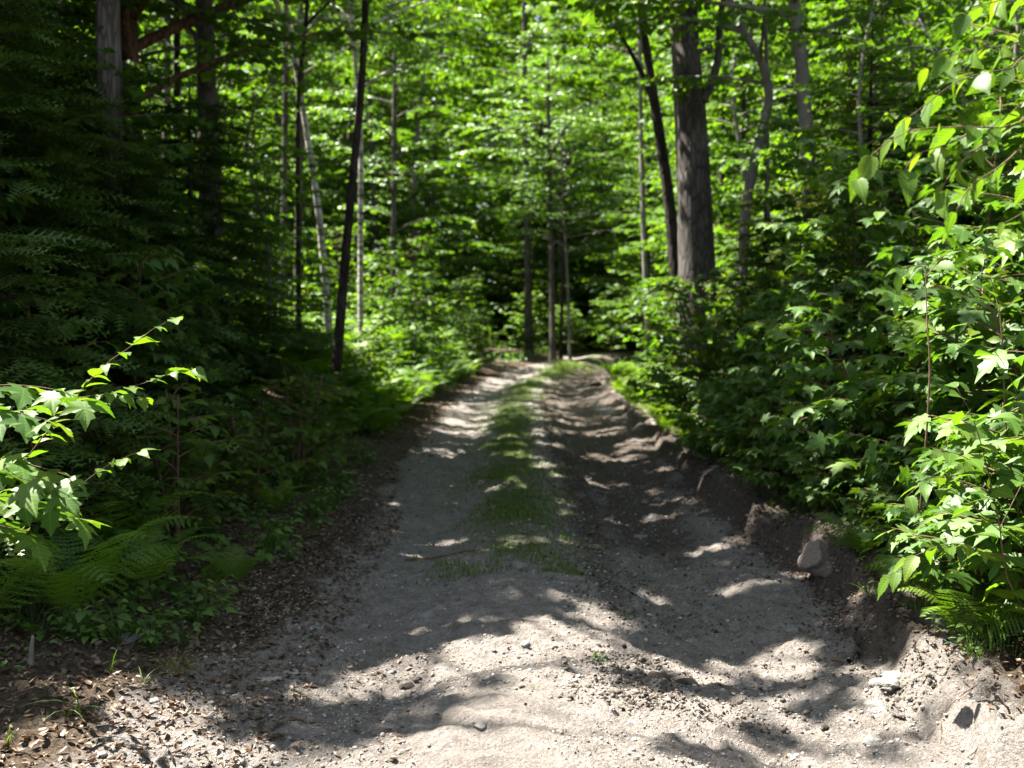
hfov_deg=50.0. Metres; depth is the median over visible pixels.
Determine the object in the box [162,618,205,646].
woodland herb
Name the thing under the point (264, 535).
woodland herb
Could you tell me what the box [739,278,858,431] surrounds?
maple sapling
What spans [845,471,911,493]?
fern
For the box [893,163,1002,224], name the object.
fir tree
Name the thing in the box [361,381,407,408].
fern
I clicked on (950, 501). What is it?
maple sapling
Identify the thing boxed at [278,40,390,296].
broadleaf tree
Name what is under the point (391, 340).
fern
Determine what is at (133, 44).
tree
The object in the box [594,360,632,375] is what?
fern
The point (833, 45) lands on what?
broadleaf tree
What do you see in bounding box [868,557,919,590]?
woodland herb
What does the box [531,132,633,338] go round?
broadleaf tree
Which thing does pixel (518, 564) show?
stone
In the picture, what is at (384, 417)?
fern
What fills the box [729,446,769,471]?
woodland herb
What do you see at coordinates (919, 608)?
grass tuft
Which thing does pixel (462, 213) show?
broadleaf tree
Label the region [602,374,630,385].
fern
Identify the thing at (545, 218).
tree
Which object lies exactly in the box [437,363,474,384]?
fern
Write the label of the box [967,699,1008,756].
root
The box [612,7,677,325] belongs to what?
tree
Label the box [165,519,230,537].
woodland herb
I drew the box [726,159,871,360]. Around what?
maple sapling
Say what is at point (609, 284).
broadleaf tree
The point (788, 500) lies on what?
woodland herb
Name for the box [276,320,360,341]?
fern
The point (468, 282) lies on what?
leafy bush
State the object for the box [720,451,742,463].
woodland herb
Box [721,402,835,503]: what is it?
maple seedling
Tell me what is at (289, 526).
woodland herb
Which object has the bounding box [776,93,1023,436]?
maple sapling
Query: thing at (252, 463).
fern
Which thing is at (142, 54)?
broadleaf tree
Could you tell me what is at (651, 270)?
broadleaf tree
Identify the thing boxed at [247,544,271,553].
woodland herb
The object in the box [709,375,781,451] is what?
maple seedling
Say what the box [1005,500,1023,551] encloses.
maple sapling
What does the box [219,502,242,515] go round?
woodland herb
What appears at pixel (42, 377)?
fir tree
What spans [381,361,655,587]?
short grass
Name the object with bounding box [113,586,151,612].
woodland herb
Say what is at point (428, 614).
stone
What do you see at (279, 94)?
broadleaf tree
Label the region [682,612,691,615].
stone
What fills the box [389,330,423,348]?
fern
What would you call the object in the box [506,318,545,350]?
leafy bush
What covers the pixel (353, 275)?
leafy bush
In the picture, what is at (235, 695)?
stone
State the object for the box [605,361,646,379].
fern
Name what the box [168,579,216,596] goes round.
woodland herb
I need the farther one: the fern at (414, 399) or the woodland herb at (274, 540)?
the fern at (414, 399)
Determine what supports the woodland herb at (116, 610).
on the forest floor
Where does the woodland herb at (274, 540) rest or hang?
on the forest floor
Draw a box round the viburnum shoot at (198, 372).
[0,315,207,515]
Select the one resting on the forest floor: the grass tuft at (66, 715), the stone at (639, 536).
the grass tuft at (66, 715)
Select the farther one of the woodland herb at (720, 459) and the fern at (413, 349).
the fern at (413, 349)
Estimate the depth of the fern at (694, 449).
11.21 m
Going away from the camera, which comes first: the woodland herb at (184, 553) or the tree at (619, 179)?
the woodland herb at (184, 553)
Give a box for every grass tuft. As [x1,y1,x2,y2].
[6,724,12,748]
[16,687,80,715]
[45,706,103,720]
[109,649,117,672]
[130,647,239,688]
[138,665,186,684]
[780,506,805,525]
[860,581,891,600]
[868,562,885,578]
[897,586,929,610]
[957,635,989,662]
[961,633,993,654]
[972,619,1021,652]
[975,623,1023,651]
[996,643,1023,661]
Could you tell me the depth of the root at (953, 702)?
4.16 m
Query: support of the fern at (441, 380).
on the forest floor
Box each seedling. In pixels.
[591,650,606,661]
[668,376,735,456]
[676,395,696,435]
[691,388,753,461]
[691,395,732,431]
[694,388,737,452]
[700,378,797,466]
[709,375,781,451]
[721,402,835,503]
[728,365,832,440]
[728,369,836,445]
[747,389,828,461]
[755,425,847,502]
[783,433,860,511]
[783,435,860,511]
[806,428,885,507]
[811,438,897,505]
[840,434,988,543]
[844,457,930,532]
[871,405,993,517]
[872,439,963,532]
[906,474,1018,571]
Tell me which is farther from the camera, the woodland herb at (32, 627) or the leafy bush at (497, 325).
the leafy bush at (497, 325)
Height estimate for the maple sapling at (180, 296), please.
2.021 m
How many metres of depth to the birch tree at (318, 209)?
16.97 m
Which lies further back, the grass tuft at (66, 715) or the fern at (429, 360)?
the fern at (429, 360)
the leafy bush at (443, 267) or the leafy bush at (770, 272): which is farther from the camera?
the leafy bush at (443, 267)
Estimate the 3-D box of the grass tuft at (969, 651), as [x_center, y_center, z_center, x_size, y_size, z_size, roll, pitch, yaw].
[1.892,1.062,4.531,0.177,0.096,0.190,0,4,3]
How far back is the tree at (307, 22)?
15.97 m
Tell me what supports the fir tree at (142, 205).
on the forest floor
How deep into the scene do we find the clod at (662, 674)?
5.03 m
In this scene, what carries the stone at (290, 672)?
on the dirt track
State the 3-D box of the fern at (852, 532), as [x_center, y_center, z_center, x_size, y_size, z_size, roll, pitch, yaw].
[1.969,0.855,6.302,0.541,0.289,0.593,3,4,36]
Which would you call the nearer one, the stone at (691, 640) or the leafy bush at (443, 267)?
the stone at (691, 640)
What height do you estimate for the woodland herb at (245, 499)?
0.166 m
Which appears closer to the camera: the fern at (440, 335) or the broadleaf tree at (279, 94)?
the fern at (440, 335)
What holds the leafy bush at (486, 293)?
on the forest floor
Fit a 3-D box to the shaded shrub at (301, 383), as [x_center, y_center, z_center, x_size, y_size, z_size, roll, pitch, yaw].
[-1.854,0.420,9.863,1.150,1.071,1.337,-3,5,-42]
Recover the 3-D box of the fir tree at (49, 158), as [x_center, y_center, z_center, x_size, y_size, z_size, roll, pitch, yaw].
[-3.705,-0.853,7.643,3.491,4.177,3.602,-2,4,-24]
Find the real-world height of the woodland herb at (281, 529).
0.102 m
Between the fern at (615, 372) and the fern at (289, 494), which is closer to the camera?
the fern at (289, 494)
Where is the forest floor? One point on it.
(968, 724)
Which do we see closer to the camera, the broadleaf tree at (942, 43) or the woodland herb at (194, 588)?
the woodland herb at (194, 588)
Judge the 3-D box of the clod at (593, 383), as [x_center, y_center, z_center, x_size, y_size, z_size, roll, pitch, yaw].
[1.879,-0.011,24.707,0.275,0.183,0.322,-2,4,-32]
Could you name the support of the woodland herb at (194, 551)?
on the forest floor
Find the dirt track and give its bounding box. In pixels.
[72,349,957,767]
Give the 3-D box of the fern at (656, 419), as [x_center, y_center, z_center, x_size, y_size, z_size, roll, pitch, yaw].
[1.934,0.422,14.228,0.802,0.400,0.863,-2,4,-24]
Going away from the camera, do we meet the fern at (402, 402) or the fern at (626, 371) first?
the fern at (402, 402)
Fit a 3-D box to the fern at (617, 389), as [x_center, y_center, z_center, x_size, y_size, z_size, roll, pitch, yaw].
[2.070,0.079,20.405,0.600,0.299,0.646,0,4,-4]
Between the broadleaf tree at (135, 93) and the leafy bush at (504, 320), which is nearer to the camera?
the broadleaf tree at (135, 93)
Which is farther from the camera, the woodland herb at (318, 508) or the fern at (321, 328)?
the fern at (321, 328)
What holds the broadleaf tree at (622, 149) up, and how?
on the forest floor
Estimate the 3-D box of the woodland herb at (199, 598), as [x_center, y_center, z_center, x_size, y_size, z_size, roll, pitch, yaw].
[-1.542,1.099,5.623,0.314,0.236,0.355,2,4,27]
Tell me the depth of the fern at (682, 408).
11.97 m
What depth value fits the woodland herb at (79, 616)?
5.08 m
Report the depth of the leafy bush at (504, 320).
52.06 m
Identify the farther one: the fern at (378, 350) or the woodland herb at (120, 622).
the fern at (378, 350)
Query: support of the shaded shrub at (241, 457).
on the forest floor
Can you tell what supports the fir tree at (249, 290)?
on the forest floor
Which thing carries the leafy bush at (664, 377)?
on the forest floor
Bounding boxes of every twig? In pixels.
[274,718,303,728]
[405,549,506,560]
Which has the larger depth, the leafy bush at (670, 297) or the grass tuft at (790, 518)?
the leafy bush at (670, 297)
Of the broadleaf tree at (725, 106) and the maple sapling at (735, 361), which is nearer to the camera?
the maple sapling at (735, 361)
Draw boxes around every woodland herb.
[0,598,40,631]
[1,577,61,617]
[3,589,73,628]
[29,612,70,641]
[42,595,93,635]
[46,600,87,619]
[46,603,132,643]
[50,608,103,639]
[58,606,103,624]
[62,611,106,639]
[70,611,128,638]
[79,572,134,595]
[81,598,148,643]
[86,607,171,631]
[102,567,151,601]
[105,586,144,613]
[107,563,150,597]
[112,596,137,614]
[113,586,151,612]
[118,587,156,610]
[126,615,179,643]
[128,555,186,590]
[130,609,173,648]
[133,568,177,600]
[133,602,191,624]
[136,601,184,631]
[136,625,176,650]
[137,568,172,584]
[142,510,180,536]
[150,597,236,621]
[152,554,201,576]
[157,521,184,542]
[158,544,200,558]
[160,601,204,620]
[162,598,240,627]
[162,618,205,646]
[164,575,202,602]
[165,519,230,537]
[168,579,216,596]
[169,518,216,540]
[169,577,205,603]
[178,550,218,562]
[178,575,238,618]
[180,502,222,532]
[184,552,231,570]
[191,502,247,522]
[191,527,229,538]
[195,583,255,609]
[197,532,246,545]
[201,534,228,549]
[206,509,228,522]
[210,487,248,512]
[212,582,246,598]
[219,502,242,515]
[220,493,247,511]
[224,514,246,522]
[232,512,256,523]
[236,492,255,501]
[241,526,302,555]
[243,517,295,549]
[246,520,286,546]
[247,524,288,552]
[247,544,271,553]
[249,480,283,491]
[249,500,274,515]
[249,509,271,528]
[251,550,272,563]
[255,488,289,512]
[255,512,304,528]
[258,526,291,549]
[271,533,309,561]
[273,522,292,535]
[275,514,303,533]
[277,472,307,490]
[278,517,301,537]
[283,464,315,490]
[283,500,307,519]
[288,473,320,490]
[290,501,309,515]
[291,507,333,525]
[292,492,325,512]
[296,504,339,516]
[296,517,333,537]
[299,486,329,505]
[300,493,334,517]
[302,473,330,490]
[304,517,332,524]
[305,500,328,516]
[306,489,342,509]
[312,483,341,504]
[319,487,350,509]
[322,468,357,492]
[331,490,351,502]
[332,472,362,495]
[335,462,356,480]
[351,453,374,466]
[355,449,382,466]
[355,451,383,464]
[359,443,386,462]
[701,453,732,463]
[713,458,731,466]
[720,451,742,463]
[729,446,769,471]
[754,488,787,502]
[767,488,803,504]
[783,495,816,515]
[795,499,822,513]
[819,493,870,521]
[836,536,869,553]
[855,547,890,563]
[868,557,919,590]
[898,595,942,611]
[921,606,959,632]
[944,623,992,651]
[946,625,991,653]
[955,605,1021,642]
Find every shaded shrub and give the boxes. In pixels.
[0,418,150,583]
[13,420,169,528]
[96,383,254,542]
[132,460,218,522]
[148,395,246,485]
[196,412,301,510]
[203,418,267,489]
[233,396,289,446]
[239,372,359,485]
[245,376,365,475]
[245,415,307,458]
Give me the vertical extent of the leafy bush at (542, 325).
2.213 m
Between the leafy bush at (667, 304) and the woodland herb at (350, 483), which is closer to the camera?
the woodland herb at (350, 483)
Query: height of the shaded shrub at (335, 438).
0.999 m
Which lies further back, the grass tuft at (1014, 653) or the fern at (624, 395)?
the fern at (624, 395)
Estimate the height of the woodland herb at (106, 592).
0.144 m
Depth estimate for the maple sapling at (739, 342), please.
10.65 m
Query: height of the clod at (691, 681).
0.064 m
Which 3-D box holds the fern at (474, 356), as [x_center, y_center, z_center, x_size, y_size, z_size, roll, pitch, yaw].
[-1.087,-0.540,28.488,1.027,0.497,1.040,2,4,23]
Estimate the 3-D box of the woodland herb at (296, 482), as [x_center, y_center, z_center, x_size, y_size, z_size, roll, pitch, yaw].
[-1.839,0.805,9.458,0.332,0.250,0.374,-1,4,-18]
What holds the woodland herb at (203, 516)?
on the forest floor
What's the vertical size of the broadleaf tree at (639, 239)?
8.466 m
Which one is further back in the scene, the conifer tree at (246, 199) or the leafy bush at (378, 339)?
the leafy bush at (378, 339)
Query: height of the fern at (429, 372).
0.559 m
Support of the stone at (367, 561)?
on the dirt track
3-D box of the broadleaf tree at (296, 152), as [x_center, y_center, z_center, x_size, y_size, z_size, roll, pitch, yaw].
[-3.432,-2.367,15.700,2.757,4.609,2.579,2,4,26]
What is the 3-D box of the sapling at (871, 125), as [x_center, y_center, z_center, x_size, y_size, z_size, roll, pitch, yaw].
[3.877,-1.683,11.982,2.965,4.245,2.867,-2,4,-26]
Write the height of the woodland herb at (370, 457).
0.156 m
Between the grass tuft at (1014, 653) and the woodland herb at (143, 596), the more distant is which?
the woodland herb at (143, 596)
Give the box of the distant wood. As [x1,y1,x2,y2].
[90,0,1010,328]
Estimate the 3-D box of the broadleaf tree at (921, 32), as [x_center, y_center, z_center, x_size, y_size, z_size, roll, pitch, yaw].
[3.801,-1.344,9.846,2.297,3.841,2.149,3,5,40]
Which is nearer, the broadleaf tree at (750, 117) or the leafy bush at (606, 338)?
the broadleaf tree at (750, 117)
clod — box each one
[399,682,414,689]
[588,379,601,386]
[648,671,671,681]
[675,677,700,686]
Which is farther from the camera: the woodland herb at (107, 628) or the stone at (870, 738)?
the woodland herb at (107, 628)
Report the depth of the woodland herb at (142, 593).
5.58 m
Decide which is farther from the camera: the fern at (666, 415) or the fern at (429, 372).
the fern at (429, 372)
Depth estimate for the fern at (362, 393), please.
13.93 m
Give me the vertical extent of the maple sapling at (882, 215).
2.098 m
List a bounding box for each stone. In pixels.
[120,632,142,642]
[149,697,159,703]
[231,693,240,697]
[257,676,282,683]
[283,669,300,673]
[303,622,323,629]
[356,560,375,565]
[357,624,369,628]
[417,610,434,618]
[431,605,445,610]
[470,618,481,621]
[473,721,489,730]
[511,561,528,569]
[521,641,530,647]
[634,534,647,538]
[642,513,658,519]
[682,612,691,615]
[685,638,699,642]
[773,588,783,592]
[784,625,800,632]
[797,538,831,576]
[862,733,882,744]
[863,700,889,712]
[868,677,899,690]
[880,671,900,680]
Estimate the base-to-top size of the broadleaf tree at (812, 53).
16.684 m
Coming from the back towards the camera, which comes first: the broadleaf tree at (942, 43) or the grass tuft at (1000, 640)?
the broadleaf tree at (942, 43)
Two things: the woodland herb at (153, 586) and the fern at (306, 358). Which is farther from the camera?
the fern at (306, 358)
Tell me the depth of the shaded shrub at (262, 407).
11.31 m
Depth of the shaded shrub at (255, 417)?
10.55 m
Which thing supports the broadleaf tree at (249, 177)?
on the forest floor
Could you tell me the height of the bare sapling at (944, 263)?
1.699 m
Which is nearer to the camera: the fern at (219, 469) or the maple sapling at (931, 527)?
the maple sapling at (931, 527)
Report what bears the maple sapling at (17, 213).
on the forest floor
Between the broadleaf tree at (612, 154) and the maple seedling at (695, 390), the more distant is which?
the broadleaf tree at (612, 154)
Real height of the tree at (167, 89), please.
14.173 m
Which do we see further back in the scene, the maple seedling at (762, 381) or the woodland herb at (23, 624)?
the maple seedling at (762, 381)
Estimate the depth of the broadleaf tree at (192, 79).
42.34 m
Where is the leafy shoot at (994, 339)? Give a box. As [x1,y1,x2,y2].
[962,268,1023,462]
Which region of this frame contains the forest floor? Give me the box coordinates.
[0,306,1023,767]
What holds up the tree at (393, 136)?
on the forest floor
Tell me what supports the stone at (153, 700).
on the dirt track
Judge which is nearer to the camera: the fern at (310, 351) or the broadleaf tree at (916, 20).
the fern at (310, 351)
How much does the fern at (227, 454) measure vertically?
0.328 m
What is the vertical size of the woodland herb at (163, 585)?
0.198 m
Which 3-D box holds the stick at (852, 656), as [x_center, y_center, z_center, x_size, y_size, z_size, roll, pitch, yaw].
[1.588,1.263,5.101,0.026,0.053,0.227,2,4,28]
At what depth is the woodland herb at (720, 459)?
9.64 m
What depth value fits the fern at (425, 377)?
19.62 m
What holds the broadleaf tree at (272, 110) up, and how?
on the forest floor
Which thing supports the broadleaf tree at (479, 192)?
on the forest floor
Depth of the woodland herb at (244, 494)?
8.24 m
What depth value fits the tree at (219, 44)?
13.34 m
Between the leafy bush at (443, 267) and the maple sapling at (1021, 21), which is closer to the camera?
the maple sapling at (1021, 21)
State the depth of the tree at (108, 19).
10.30 m
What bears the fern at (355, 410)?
on the forest floor
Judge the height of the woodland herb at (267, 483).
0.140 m
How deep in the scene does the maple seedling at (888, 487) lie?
6.26 m
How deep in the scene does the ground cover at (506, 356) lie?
13.82 m
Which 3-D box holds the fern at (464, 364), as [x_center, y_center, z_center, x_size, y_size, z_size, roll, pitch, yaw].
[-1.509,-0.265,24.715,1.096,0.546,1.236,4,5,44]
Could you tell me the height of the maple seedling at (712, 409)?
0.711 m
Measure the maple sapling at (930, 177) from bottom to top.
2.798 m
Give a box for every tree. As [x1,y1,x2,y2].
[0,0,128,388]
[0,0,245,558]
[0,0,255,396]
[0,0,257,458]
[0,1,224,339]
[0,19,255,437]
[0,77,181,463]
[0,228,178,609]
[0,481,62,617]
[3,4,130,112]
[10,2,156,181]
[12,118,295,489]
[15,0,307,48]
[22,0,299,82]
[47,0,461,234]
[61,15,209,316]
[67,250,207,394]
[70,0,338,342]
[75,0,324,223]
[88,140,275,449]
[95,0,486,253]
[128,78,353,448]
[137,96,260,388]
[139,0,198,231]
[139,0,236,290]
[141,24,195,206]
[142,37,227,257]
[144,0,302,297]
[150,25,321,327]
[156,48,246,240]
[162,0,170,176]
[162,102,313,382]
[181,148,245,260]
[193,47,358,370]
[193,102,277,279]
[198,30,335,314]
[215,0,370,317]
[217,90,261,193]
[229,0,527,318]
[242,164,314,318]
[253,4,390,309]
[254,1,366,275]
[266,4,453,312]
[272,0,444,353]
[275,0,470,315]
[278,0,422,310]
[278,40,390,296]
[289,0,490,324]
[291,0,512,352]
[295,0,361,354]
[304,2,445,310]
[330,0,368,403]
[331,3,495,316]
[356,0,532,297]
[398,138,470,275]
[417,143,511,311]
[424,173,509,300]
[445,0,617,355]
[446,58,637,364]
[454,62,603,345]
[461,33,563,298]
[467,73,577,304]
[474,122,599,337]
[479,74,590,302]
[484,1,634,347]
[487,50,616,310]
[502,100,639,362]
[502,130,630,360]
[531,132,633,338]
[532,0,753,356]
[533,73,655,347]
[537,91,633,305]
[549,0,952,276]
[553,0,902,354]
[556,37,717,357]
[566,44,674,340]
[568,0,810,409]
[579,1,736,300]
[584,99,676,335]
[594,1,790,308]
[605,141,674,330]
[607,0,814,321]
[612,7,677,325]
[612,137,727,326]
[617,0,833,308]
[620,178,668,296]
[635,0,840,323]
[646,1,806,254]
[650,35,779,302]
[662,0,913,276]
[663,52,774,327]
[668,57,818,273]
[669,1,678,341]
[675,174,798,421]
[709,0,843,216]
[709,0,855,211]
[710,45,856,290]
[718,1,843,199]
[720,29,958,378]
[724,0,964,303]
[731,0,974,377]
[732,0,978,283]
[760,0,982,272]
[763,0,770,245]
[763,0,918,202]
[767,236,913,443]
[787,0,951,171]
[807,0,994,197]
[831,0,1023,297]
[831,19,1019,349]
[835,60,946,263]
[876,10,953,153]
[883,14,992,56]
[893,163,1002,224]
[909,0,1023,224]
[911,13,1023,201]
[922,0,1023,177]
[952,0,1020,114]
[952,1,1023,212]
[957,14,1022,212]
[959,22,1019,115]
[1011,2,1023,164]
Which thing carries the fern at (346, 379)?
on the forest floor
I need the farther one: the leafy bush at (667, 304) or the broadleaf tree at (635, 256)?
the broadleaf tree at (635, 256)
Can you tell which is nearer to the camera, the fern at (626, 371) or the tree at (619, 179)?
the fern at (626, 371)
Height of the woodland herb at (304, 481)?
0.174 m
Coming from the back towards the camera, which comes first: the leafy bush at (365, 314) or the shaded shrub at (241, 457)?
the leafy bush at (365, 314)
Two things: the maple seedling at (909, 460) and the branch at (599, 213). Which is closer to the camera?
the maple seedling at (909, 460)
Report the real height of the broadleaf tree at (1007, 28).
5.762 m
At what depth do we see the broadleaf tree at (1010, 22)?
18.55 m
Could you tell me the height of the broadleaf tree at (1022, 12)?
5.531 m
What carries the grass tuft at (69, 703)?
on the forest floor
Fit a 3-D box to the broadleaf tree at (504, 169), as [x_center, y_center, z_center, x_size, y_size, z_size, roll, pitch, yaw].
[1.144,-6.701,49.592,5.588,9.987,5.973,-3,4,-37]
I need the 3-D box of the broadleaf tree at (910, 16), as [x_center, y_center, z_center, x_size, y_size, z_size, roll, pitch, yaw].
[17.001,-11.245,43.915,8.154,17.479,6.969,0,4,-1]
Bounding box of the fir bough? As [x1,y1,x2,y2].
[3,526,30,556]
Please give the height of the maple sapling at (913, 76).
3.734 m
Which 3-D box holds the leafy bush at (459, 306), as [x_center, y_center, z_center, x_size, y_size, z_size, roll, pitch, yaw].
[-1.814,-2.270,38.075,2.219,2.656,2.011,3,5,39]
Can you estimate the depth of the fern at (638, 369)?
22.36 m
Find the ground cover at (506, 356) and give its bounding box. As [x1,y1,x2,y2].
[0,332,881,669]
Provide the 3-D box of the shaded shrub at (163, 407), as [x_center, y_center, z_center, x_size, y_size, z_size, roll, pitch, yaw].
[-2.244,0.540,7.041,1.117,1.040,1.299,-3,4,-36]
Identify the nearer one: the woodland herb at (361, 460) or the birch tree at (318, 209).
the woodland herb at (361, 460)
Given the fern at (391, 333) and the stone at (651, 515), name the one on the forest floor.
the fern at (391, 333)
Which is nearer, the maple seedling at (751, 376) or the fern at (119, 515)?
the fern at (119, 515)
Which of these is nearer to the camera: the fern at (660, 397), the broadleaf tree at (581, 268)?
the fern at (660, 397)
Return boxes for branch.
[553,210,637,219]
[566,229,612,237]
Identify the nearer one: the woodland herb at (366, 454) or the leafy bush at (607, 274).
the woodland herb at (366, 454)
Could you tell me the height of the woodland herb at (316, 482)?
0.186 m
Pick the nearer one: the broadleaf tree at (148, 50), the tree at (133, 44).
the tree at (133, 44)
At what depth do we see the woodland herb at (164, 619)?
5.31 m
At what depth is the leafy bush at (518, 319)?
43.46 m
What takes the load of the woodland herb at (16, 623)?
on the forest floor
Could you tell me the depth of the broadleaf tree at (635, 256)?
37.73 m
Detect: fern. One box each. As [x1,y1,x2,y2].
[0,516,202,619]
[0,549,74,620]
[5,489,216,562]
[59,526,213,590]
[123,450,216,488]
[179,453,239,496]
[188,540,278,582]
[213,437,259,457]
[236,449,290,475]
[238,478,311,511]
[253,326,350,357]
[255,320,312,359]
[261,372,343,409]
[262,328,319,366]
[265,395,306,414]
[266,352,358,374]
[267,354,371,387]
[267,370,327,395]
[270,344,355,370]
[272,333,333,361]
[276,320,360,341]
[284,313,318,326]
[289,385,375,417]
[291,329,358,362]
[291,377,382,411]
[301,354,346,361]
[302,312,332,330]
[311,326,328,332]
[318,363,355,372]
[319,360,390,389]
[321,321,380,343]
[322,328,390,345]
[324,339,376,364]
[332,403,389,435]
[340,376,375,388]
[340,391,406,429]
[344,333,356,347]
[344,404,386,431]
[345,318,385,331]
[345,323,401,336]
[345,346,390,371]
[347,340,376,367]
[349,404,411,435]
[356,377,410,391]
[357,382,418,394]
[359,391,409,404]
[359,408,411,430]
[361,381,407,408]
[361,390,427,419]
[363,333,413,349]
[364,379,431,398]
[364,382,435,410]
[366,344,390,356]
[366,351,414,373]
[367,363,399,388]
[368,374,429,390]
[369,368,418,382]
[372,375,419,386]
[374,321,420,337]
[374,324,413,338]
[375,336,408,357]
[375,372,428,382]
[379,327,405,342]
[379,396,401,416]
[384,391,427,416]
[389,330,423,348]
[391,403,409,422]
[393,366,446,387]
[394,363,429,377]
[395,360,415,368]
[396,354,428,363]
[398,364,438,377]
[399,360,448,373]
[404,373,450,398]
[405,341,428,355]
[405,346,436,357]
[407,382,433,410]
[415,382,434,400]
[416,371,455,390]
[420,354,436,365]
[421,383,441,399]
[423,330,453,344]
[431,372,452,389]
[433,359,475,383]
[434,369,459,384]
[437,360,470,375]
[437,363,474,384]
[445,355,461,362]
[458,363,474,381]
[460,363,481,377]
[465,354,486,364]
[466,359,481,367]
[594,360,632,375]
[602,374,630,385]
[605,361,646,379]
[605,363,633,376]
[609,379,628,394]
[609,384,634,404]
[612,387,643,404]
[613,383,658,403]
[628,366,674,381]
[629,366,648,375]
[632,404,676,431]
[634,402,692,433]
[635,382,674,408]
[663,409,691,435]
[669,431,713,457]
[671,405,700,419]
[680,435,714,458]
[797,489,848,513]
[801,501,890,558]
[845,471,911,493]
[859,535,988,607]
[898,583,1023,648]
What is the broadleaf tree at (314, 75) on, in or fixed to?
on the forest floor
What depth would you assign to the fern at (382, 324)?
24.11 m
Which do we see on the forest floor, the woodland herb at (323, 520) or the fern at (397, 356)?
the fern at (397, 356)
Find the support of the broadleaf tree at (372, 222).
on the forest floor
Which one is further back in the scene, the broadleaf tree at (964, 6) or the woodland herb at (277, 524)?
the broadleaf tree at (964, 6)
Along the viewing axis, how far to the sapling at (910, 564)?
4.14 m
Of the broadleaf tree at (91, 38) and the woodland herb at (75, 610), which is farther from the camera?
the broadleaf tree at (91, 38)
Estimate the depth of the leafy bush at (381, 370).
16.95 m
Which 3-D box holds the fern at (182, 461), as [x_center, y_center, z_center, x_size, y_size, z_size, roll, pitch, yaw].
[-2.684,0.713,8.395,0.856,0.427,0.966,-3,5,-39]
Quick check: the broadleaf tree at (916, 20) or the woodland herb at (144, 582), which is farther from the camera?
the broadleaf tree at (916, 20)
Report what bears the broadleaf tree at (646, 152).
on the forest floor
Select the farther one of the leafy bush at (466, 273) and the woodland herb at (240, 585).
the leafy bush at (466, 273)
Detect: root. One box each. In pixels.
[940,685,976,743]
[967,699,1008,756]
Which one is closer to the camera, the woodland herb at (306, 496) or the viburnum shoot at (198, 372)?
the viburnum shoot at (198, 372)
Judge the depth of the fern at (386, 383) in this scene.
16.10 m
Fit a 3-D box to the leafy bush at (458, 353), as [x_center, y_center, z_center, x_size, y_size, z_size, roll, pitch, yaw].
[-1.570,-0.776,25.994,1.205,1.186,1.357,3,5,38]
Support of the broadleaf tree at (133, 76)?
on the forest floor
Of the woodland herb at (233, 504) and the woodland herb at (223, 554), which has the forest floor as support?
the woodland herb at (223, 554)
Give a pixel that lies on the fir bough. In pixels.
(9, 548)
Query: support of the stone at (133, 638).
on the forest floor
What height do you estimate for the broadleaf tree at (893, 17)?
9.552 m
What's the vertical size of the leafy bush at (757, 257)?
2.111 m
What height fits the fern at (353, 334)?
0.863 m
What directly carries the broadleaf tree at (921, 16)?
on the forest floor
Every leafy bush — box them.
[239,276,292,312]
[277,281,335,332]
[303,223,386,318]
[334,293,394,353]
[342,340,406,392]
[345,248,424,329]
[348,320,416,375]
[355,296,409,317]
[374,234,454,325]
[375,270,459,369]
[396,261,466,330]
[406,269,445,331]
[412,271,448,324]
[424,255,486,326]
[425,327,473,365]
[434,278,493,348]
[437,280,491,344]
[442,303,510,363]
[443,267,494,331]
[443,314,483,345]
[444,277,497,324]
[475,281,502,330]
[488,297,517,337]
[495,274,556,338]
[495,298,520,338]
[502,309,533,334]
[504,290,548,343]
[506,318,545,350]
[532,280,575,341]
[535,305,558,342]
[536,263,580,327]
[544,302,597,355]
[572,297,607,341]
[576,297,639,350]
[589,302,630,350]
[599,272,616,296]
[607,298,640,351]
[613,275,722,404]
[631,317,744,425]
[642,283,728,335]
[647,288,729,372]
[649,276,741,410]
[662,216,792,333]
[676,302,746,378]
[677,260,798,387]
[708,295,759,367]
[713,223,761,306]
[726,237,793,361]
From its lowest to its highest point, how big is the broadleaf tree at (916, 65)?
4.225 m
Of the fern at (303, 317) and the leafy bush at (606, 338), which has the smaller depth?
the fern at (303, 317)
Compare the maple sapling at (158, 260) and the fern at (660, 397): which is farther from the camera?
the fern at (660, 397)
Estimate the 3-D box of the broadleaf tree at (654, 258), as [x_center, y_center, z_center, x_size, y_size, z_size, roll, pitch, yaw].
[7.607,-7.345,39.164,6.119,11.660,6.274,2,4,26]
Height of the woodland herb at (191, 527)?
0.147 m
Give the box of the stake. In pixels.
[28,635,33,665]
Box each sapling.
[0,87,41,367]
[0,293,160,502]
[0,382,114,572]
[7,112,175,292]
[8,158,170,368]
[50,249,240,485]
[55,209,253,457]
[126,259,262,428]
[190,306,263,419]
[700,276,810,419]
[716,302,877,415]
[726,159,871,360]
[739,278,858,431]
[740,138,928,390]
[740,270,900,435]
[762,306,993,495]
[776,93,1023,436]
[784,160,971,360]
[805,231,1023,501]
[816,197,990,411]
[817,244,1023,443]
[823,74,1023,429]
[848,0,1023,239]
[853,48,1022,329]
[858,420,1023,622]
[865,17,1023,355]
[875,400,1023,627]
[877,320,1023,630]
[893,255,957,595]
[894,287,1023,542]
[917,349,1023,581]
[975,6,1023,330]
[985,208,1023,350]
[985,232,1023,387]
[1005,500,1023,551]
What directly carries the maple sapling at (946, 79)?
on the forest floor

